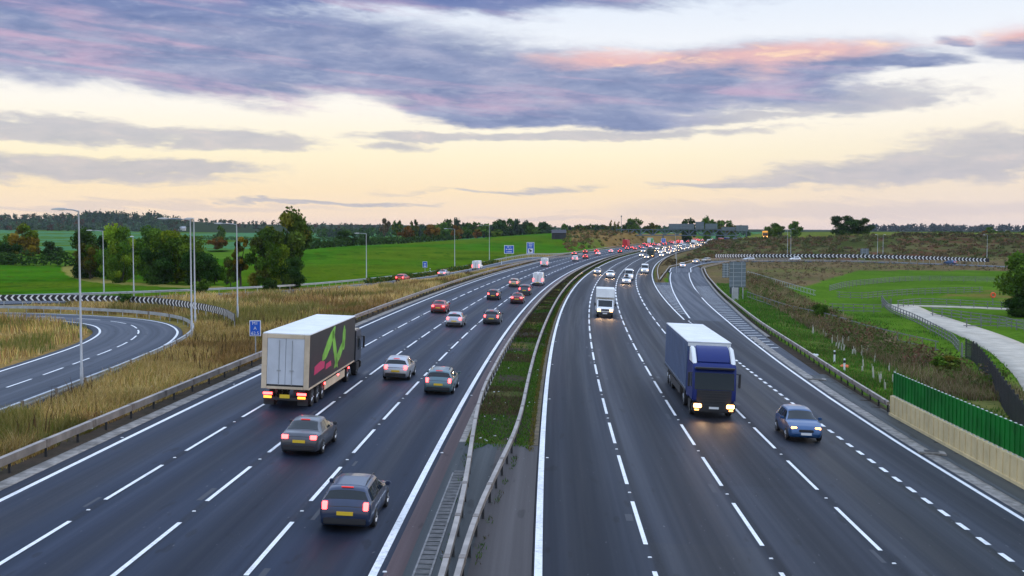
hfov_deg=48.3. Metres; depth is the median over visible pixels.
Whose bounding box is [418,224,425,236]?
tree
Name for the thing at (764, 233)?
lorry
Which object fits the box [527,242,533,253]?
road sign
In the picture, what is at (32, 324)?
dry grass
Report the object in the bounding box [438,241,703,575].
crash barrier
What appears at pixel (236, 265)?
street lamp
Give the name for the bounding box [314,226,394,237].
woodland
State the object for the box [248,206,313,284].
tree
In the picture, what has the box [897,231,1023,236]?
hedge
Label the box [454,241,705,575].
crash barrier
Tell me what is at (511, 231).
tree
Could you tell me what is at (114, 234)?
tree
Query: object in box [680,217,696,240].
tree
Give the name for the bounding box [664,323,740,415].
articulated lorry
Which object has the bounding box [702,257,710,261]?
estate car
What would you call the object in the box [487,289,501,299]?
hatchback
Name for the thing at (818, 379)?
drain cover
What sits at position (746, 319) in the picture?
kerb
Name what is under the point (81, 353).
street lamp
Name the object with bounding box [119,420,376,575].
relaid surface
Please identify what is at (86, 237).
tree
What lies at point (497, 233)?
tree
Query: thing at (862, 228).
tree
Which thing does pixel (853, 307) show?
post and rail fence
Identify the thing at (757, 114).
sky
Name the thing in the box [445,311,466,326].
hatchback
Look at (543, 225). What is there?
tree
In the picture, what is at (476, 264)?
panel van
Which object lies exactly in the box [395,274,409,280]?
hatchback
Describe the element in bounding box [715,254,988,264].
chevron board
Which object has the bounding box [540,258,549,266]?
panel van
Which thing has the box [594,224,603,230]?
tree
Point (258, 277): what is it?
tree
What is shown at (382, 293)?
dry grass
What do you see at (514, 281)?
hatchback
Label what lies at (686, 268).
slip road
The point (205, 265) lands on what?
tree
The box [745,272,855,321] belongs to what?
brown scrub grass
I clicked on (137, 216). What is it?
woodland
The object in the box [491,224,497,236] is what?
tree
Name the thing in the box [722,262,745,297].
road sign
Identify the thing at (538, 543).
lane markings
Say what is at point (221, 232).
tree
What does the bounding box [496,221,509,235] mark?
tree
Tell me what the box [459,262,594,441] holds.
median paving
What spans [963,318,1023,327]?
post and rail fence
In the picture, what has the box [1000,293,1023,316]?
bush
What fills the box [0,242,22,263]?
tree
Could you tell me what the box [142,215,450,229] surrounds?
woodland
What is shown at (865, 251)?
road sign
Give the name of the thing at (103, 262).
street lamp
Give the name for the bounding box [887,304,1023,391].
footpath
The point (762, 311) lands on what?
verge grass
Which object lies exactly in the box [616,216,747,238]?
sign gantry
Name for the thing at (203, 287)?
bush
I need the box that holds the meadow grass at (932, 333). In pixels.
[817,312,1023,419]
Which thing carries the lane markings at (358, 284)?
on the slip road at (61, 302)
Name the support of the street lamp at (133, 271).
on the ground at (334, 264)
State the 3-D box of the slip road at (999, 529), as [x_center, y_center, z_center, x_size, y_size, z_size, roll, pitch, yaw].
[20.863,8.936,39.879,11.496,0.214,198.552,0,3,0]
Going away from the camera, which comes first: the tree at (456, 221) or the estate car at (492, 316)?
the estate car at (492, 316)
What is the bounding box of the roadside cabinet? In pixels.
[732,288,737,299]
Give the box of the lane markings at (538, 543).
[534,244,1023,575]
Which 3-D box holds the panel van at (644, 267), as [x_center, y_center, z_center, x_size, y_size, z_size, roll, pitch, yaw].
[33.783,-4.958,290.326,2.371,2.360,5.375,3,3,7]
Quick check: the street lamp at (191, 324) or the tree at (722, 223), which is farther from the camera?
the tree at (722, 223)
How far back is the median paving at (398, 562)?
45.52 m
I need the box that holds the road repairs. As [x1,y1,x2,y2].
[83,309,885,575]
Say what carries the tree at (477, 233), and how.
on the ground at (334, 264)
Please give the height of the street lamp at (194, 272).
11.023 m
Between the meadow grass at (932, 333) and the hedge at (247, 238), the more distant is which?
the hedge at (247, 238)
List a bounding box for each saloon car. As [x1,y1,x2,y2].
[281,415,336,452]
[431,300,449,312]
[438,270,449,276]
[510,293,525,303]
[743,257,754,259]
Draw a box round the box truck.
[594,287,615,316]
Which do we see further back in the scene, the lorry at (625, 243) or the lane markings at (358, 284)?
the lorry at (625, 243)
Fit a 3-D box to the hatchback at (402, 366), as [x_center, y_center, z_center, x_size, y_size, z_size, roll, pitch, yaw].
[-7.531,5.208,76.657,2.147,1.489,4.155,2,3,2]
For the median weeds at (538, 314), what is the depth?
122.34 m
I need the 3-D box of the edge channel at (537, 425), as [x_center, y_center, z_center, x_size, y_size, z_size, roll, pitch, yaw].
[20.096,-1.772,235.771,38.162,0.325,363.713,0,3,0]
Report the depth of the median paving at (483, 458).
41.94 m
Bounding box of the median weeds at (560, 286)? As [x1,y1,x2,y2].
[553,257,616,291]
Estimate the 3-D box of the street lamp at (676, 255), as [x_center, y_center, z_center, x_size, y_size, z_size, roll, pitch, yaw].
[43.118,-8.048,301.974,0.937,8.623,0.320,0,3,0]
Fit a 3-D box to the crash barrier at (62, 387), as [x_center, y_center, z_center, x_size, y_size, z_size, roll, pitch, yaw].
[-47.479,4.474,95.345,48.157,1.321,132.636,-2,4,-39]
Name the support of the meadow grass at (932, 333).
on the ground at (334, 264)
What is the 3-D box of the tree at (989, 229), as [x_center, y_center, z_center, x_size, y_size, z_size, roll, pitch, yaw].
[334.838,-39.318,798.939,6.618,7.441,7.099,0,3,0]
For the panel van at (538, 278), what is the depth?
207.14 m
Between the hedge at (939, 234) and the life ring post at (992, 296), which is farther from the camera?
the hedge at (939, 234)
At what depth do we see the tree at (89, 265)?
224.41 m
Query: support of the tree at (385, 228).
on the ground at (334, 264)
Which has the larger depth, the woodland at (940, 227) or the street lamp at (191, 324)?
the woodland at (940, 227)
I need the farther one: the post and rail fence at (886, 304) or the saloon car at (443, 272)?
the saloon car at (443, 272)
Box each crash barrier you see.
[0,243,642,472]
[0,305,193,411]
[16,252,571,294]
[418,254,592,279]
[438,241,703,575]
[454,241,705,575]
[657,247,698,281]
[659,258,788,280]
[701,259,896,411]
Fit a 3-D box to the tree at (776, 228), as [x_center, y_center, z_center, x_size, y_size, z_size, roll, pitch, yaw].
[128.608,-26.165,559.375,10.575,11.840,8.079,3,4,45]
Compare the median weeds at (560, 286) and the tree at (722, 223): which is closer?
the median weeds at (560, 286)
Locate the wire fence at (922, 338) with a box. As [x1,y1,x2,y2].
[747,291,938,350]
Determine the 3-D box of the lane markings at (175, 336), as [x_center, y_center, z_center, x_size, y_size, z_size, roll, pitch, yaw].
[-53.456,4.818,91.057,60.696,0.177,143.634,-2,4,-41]
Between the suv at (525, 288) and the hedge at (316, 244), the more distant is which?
the hedge at (316, 244)
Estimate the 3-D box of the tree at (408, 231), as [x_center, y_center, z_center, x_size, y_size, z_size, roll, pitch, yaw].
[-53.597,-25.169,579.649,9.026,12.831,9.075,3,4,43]
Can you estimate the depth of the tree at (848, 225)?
527.16 m
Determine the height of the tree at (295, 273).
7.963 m
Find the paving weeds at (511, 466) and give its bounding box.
[439,441,519,564]
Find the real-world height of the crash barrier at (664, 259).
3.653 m
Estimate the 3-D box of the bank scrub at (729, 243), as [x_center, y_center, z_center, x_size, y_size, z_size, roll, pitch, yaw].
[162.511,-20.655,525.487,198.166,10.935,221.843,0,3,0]
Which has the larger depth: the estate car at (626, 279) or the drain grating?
the estate car at (626, 279)
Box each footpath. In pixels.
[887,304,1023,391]
[894,305,1006,309]
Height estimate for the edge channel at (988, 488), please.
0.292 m
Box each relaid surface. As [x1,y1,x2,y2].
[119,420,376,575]
[650,543,777,575]
[653,376,813,489]
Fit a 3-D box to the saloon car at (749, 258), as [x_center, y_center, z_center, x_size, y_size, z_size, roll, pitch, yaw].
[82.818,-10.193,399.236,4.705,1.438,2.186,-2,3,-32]
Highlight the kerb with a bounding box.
[701,268,769,336]
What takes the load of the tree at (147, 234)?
on the ground at (334, 264)
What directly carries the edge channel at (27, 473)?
on the ground at (334, 264)
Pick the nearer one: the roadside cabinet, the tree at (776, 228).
the roadside cabinet
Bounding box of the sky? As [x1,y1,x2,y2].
[0,0,1023,229]
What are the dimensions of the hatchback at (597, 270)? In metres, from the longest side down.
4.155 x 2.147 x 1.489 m
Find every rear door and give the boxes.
[267,338,285,384]
[285,339,304,385]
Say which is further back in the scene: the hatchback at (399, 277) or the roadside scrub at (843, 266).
the roadside scrub at (843, 266)
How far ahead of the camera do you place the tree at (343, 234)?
478.17 m
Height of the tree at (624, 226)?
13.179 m
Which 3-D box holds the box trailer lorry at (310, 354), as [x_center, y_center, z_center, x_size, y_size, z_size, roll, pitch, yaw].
[-11.829,4.077,69.695,2.970,4.115,16.885,2,3,2]
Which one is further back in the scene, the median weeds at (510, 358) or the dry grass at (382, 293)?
the dry grass at (382, 293)
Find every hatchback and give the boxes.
[383,355,416,379]
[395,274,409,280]
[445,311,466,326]
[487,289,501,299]
[509,278,520,286]
[593,268,601,273]
[775,404,821,440]
[943,260,956,263]
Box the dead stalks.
[12,269,472,438]
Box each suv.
[518,284,532,294]
[605,270,615,277]
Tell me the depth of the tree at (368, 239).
499.53 m
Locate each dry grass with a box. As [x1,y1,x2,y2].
[0,309,87,364]
[0,355,244,469]
[24,298,388,364]
[27,271,472,314]
[466,262,528,277]
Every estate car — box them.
[320,471,390,526]
[424,365,460,392]
[483,309,503,323]
[621,276,631,283]
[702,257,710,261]
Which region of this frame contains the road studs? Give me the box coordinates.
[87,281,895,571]
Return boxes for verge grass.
[717,282,822,333]
[774,328,997,414]
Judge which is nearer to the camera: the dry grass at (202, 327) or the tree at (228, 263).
the dry grass at (202, 327)
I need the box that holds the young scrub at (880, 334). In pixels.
[746,271,1013,390]
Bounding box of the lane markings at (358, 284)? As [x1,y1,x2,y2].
[0,257,565,303]
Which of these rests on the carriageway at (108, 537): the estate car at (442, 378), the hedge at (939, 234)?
the estate car at (442, 378)
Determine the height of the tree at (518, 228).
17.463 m
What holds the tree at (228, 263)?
on the ground at (334, 264)
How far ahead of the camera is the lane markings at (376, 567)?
45.65 m
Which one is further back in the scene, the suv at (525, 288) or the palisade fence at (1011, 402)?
the suv at (525, 288)
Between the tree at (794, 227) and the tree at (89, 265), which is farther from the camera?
the tree at (794, 227)
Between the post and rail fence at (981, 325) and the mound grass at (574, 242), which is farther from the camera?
the mound grass at (574, 242)
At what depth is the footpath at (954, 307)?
185.97 m
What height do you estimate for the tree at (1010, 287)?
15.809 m
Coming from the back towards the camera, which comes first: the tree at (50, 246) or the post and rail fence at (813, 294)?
the tree at (50, 246)
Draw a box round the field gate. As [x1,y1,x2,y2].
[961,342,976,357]
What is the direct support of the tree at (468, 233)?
on the ground at (334, 264)
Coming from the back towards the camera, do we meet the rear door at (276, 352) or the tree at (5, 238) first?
the tree at (5, 238)
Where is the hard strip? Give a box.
[690,267,819,374]
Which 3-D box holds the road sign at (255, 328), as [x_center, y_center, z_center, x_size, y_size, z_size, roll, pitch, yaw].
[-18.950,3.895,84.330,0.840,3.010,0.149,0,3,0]
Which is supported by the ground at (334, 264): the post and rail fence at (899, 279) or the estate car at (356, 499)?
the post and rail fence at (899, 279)
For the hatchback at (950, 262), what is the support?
on the slip road at (686, 268)
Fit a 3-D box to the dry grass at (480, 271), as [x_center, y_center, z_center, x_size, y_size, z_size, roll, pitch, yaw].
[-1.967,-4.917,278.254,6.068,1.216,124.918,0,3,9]
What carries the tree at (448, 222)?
on the ground at (334, 264)
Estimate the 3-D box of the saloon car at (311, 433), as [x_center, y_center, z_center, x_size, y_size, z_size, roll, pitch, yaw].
[-9.130,6.458,51.634,2.186,1.438,4.705,2,3,2]
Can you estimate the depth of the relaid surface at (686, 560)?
36.02 m
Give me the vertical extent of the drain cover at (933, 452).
0.125 m
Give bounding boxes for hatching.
[657,285,682,313]
[701,286,777,347]
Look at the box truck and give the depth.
138.23 m
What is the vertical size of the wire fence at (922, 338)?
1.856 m
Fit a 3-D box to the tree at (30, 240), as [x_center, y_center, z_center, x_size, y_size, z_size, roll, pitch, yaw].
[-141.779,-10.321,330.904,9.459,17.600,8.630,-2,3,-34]
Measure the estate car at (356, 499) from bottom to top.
1.545 m
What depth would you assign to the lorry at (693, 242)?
674.80 m
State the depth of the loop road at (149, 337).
86.52 m
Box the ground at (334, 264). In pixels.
[0,218,1023,480]
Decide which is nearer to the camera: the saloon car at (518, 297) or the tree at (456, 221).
the saloon car at (518, 297)
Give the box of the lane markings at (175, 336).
[0,313,178,386]
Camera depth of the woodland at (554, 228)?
878.01 m
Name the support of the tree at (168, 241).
on the ground at (334, 264)
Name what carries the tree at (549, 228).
on the ground at (334, 264)
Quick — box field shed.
[551,230,565,238]
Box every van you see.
[472,260,482,269]
[532,272,545,284]
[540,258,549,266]
[572,255,578,260]
[623,269,633,279]
[640,264,649,273]
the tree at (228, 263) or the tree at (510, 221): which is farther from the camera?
the tree at (510, 221)
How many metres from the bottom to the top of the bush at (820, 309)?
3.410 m
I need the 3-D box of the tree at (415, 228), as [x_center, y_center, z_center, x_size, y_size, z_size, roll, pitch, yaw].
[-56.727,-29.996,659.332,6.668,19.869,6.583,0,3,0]
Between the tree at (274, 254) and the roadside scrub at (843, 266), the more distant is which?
the roadside scrub at (843, 266)
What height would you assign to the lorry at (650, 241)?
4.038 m
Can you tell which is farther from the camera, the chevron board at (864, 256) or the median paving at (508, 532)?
the chevron board at (864, 256)
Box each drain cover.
[808,377,825,380]
[917,449,946,455]
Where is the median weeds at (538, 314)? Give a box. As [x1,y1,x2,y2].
[507,291,568,354]
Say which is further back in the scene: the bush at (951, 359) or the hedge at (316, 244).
the hedge at (316, 244)
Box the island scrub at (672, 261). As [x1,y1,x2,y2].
[659,258,693,275]
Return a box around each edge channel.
[0,245,635,490]
[533,259,614,444]
[750,337,1023,514]
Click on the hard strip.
(700, 282)
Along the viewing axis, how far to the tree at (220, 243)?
418.79 m
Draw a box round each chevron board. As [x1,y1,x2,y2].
[0,295,234,326]
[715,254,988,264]
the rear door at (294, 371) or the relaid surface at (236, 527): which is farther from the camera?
the rear door at (294, 371)
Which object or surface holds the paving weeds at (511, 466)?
on the median paving at (508, 532)
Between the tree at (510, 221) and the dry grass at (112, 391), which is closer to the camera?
the dry grass at (112, 391)
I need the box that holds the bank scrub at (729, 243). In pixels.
[682,232,1023,259]
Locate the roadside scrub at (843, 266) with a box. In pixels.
[718,257,1008,285]
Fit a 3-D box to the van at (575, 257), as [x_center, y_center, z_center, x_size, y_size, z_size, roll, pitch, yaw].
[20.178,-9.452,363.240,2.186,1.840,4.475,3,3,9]
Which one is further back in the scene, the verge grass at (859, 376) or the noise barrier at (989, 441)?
the verge grass at (859, 376)
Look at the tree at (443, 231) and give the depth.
740.71 m
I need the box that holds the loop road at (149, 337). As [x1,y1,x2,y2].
[0,312,182,407]
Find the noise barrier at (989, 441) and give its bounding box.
[889,372,1023,488]
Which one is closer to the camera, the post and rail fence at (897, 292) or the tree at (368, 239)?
the post and rail fence at (897, 292)
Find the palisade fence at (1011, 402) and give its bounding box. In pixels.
[965,338,1023,425]
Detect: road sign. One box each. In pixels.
[249,320,260,352]
[504,245,513,253]
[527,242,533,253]
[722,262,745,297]
[861,249,868,254]
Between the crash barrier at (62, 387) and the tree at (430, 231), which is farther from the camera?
the tree at (430, 231)
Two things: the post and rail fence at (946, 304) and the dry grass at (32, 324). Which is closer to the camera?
the dry grass at (32, 324)
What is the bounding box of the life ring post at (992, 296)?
[990,292,995,305]
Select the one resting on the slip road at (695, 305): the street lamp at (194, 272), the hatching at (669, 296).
the hatching at (669, 296)
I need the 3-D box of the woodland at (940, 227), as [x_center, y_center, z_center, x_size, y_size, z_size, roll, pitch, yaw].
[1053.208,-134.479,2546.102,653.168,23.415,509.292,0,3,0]
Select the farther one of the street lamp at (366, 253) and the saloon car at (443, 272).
the saloon car at (443, 272)
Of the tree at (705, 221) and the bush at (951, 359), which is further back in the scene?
the tree at (705, 221)
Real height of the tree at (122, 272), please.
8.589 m
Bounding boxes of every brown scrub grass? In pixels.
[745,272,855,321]
[794,315,1023,402]
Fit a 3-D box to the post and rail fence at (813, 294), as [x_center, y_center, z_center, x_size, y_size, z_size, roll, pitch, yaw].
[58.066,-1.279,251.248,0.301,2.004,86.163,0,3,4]
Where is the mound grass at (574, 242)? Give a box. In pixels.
[561,229,646,250]
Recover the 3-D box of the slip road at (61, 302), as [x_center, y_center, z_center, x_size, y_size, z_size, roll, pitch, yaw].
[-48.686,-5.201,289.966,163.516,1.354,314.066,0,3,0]
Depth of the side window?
76.96 m
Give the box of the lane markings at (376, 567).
[0,245,647,575]
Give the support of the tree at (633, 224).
on the ground at (334, 264)
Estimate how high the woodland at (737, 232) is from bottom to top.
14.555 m
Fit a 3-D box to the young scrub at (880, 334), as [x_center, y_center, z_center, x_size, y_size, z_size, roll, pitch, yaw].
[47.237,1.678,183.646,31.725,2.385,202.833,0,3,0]
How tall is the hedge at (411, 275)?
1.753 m
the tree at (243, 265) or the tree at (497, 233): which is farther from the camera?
the tree at (497, 233)
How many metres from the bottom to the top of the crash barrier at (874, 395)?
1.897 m
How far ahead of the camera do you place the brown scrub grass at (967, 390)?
90.13 m
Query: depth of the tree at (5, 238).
335.89 m
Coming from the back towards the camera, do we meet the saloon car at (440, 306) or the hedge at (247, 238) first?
the hedge at (247, 238)
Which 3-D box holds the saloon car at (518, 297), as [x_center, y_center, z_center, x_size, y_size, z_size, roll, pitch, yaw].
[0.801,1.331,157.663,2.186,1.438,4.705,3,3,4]
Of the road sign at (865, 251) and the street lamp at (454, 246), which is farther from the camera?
the road sign at (865, 251)
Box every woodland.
[0,212,183,231]
[81,209,162,222]
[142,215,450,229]
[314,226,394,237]
[416,225,558,237]
[560,224,750,237]
[867,223,1023,230]
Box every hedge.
[0,249,149,268]
[192,235,393,240]
[301,234,458,249]
[363,260,498,283]
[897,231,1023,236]
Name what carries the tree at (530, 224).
on the ground at (334, 264)
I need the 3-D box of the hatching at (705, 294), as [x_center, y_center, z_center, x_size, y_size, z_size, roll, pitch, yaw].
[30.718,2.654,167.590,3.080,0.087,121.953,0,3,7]
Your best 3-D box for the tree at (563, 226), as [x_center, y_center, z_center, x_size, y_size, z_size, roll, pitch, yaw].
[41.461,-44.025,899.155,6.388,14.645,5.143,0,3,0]
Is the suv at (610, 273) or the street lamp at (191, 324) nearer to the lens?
the street lamp at (191, 324)
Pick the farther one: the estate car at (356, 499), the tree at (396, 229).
the tree at (396, 229)
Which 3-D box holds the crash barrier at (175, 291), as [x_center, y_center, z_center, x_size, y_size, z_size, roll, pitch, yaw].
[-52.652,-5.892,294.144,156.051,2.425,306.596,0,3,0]
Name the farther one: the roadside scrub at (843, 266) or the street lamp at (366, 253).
the roadside scrub at (843, 266)
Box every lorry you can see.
[261,314,364,405]
[622,240,629,247]
[647,238,653,244]
[647,248,654,257]
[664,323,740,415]
[691,240,696,246]
[762,231,767,236]
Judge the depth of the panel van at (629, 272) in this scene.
246.13 m
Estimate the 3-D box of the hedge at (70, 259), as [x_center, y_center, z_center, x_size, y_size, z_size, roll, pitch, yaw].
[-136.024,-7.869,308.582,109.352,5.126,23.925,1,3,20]
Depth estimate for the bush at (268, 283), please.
171.45 m
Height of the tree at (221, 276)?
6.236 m
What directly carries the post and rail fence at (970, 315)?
on the ground at (334, 264)
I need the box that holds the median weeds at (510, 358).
[465,350,546,451]
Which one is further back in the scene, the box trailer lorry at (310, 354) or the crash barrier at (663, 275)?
the crash barrier at (663, 275)
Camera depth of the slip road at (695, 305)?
183.95 m
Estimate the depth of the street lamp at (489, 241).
332.69 m
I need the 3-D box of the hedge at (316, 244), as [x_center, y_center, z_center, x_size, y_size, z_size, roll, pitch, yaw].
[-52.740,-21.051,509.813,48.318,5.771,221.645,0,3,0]
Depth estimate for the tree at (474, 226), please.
749.95 m
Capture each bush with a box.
[112,293,133,305]
[192,279,211,294]
[262,278,277,290]
[812,303,829,317]
[930,354,961,372]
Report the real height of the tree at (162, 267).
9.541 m
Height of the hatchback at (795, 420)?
1.489 m
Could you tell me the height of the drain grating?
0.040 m
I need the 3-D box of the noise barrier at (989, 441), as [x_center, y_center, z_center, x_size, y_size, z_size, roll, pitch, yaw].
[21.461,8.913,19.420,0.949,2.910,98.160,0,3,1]
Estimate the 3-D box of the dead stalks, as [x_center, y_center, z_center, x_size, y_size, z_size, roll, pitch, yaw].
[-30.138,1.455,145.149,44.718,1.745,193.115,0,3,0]
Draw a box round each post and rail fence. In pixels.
[748,271,815,295]
[829,276,1006,290]
[829,303,880,312]
[837,287,982,298]
[881,295,959,350]
[897,298,1004,308]
[930,307,1023,330]
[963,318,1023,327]
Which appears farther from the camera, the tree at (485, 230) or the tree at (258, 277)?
the tree at (485, 230)
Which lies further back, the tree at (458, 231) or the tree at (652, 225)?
the tree at (652, 225)
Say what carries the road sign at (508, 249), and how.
on the ground at (334, 264)
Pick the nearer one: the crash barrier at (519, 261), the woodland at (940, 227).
the crash barrier at (519, 261)
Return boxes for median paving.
[383,264,587,575]
[402,442,497,575]
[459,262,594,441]
[467,444,537,575]
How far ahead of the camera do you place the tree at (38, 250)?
344.21 m
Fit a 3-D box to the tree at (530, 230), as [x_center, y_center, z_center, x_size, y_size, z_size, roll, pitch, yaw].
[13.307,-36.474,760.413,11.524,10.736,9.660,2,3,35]
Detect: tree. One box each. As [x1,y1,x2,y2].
[0,234,9,245]
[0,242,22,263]
[7,222,39,262]
[22,246,40,258]
[40,240,64,260]
[69,226,108,277]
[72,243,101,278]
[93,222,146,278]
[104,253,134,282]
[129,225,161,276]
[139,248,176,284]
[141,230,207,282]
[179,249,222,284]
[207,236,227,248]
[208,262,226,284]
[212,226,225,241]
[223,256,239,286]
[231,236,248,286]
[243,237,279,285]
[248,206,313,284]
[263,243,293,287]
[277,257,306,288]
[336,230,357,245]
[359,234,370,243]
[379,218,390,236]
[391,220,403,236]
[397,226,414,239]
[410,219,419,241]
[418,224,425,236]
[423,224,439,237]
[434,222,449,235]
[440,219,452,235]
[450,225,464,238]
[452,217,464,238]
[462,222,472,238]
[470,222,482,232]
[472,229,481,237]
[476,224,490,237]
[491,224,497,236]
[491,229,502,236]
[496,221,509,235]
[503,223,515,235]
[506,218,516,235]
[513,219,524,234]
[521,222,534,232]
[524,225,539,234]
[538,221,549,233]
[540,226,552,233]
[561,224,567,230]
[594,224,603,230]
[622,222,627,232]
[626,217,643,233]
[643,222,659,233]
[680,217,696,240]
[701,215,718,240]
[714,220,735,239]
[763,223,784,236]
[788,221,803,236]
[830,215,858,234]
[853,217,875,233]
[985,227,994,233]
[993,250,1023,306]
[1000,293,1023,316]
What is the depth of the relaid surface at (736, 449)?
55.19 m
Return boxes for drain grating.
[412,471,463,575]
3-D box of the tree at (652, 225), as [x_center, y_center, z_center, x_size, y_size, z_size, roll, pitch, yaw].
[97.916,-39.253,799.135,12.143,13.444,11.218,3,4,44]
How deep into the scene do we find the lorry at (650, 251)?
436.81 m
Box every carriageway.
[0,237,743,575]
[531,243,1023,575]
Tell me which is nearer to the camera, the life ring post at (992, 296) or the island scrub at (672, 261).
the life ring post at (992, 296)
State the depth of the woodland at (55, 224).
1570.01 m
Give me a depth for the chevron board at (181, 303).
138.01 m
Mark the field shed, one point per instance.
(558, 234)
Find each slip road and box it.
[0,254,590,304]
[655,272,729,321]
[668,261,1004,271]
[688,320,1023,569]
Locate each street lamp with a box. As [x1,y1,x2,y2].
[51,208,83,386]
[86,230,104,291]
[130,236,134,295]
[157,217,192,337]
[185,218,195,324]
[214,222,238,317]
[356,233,366,279]
[444,228,454,265]
[487,225,489,259]
[673,241,676,272]

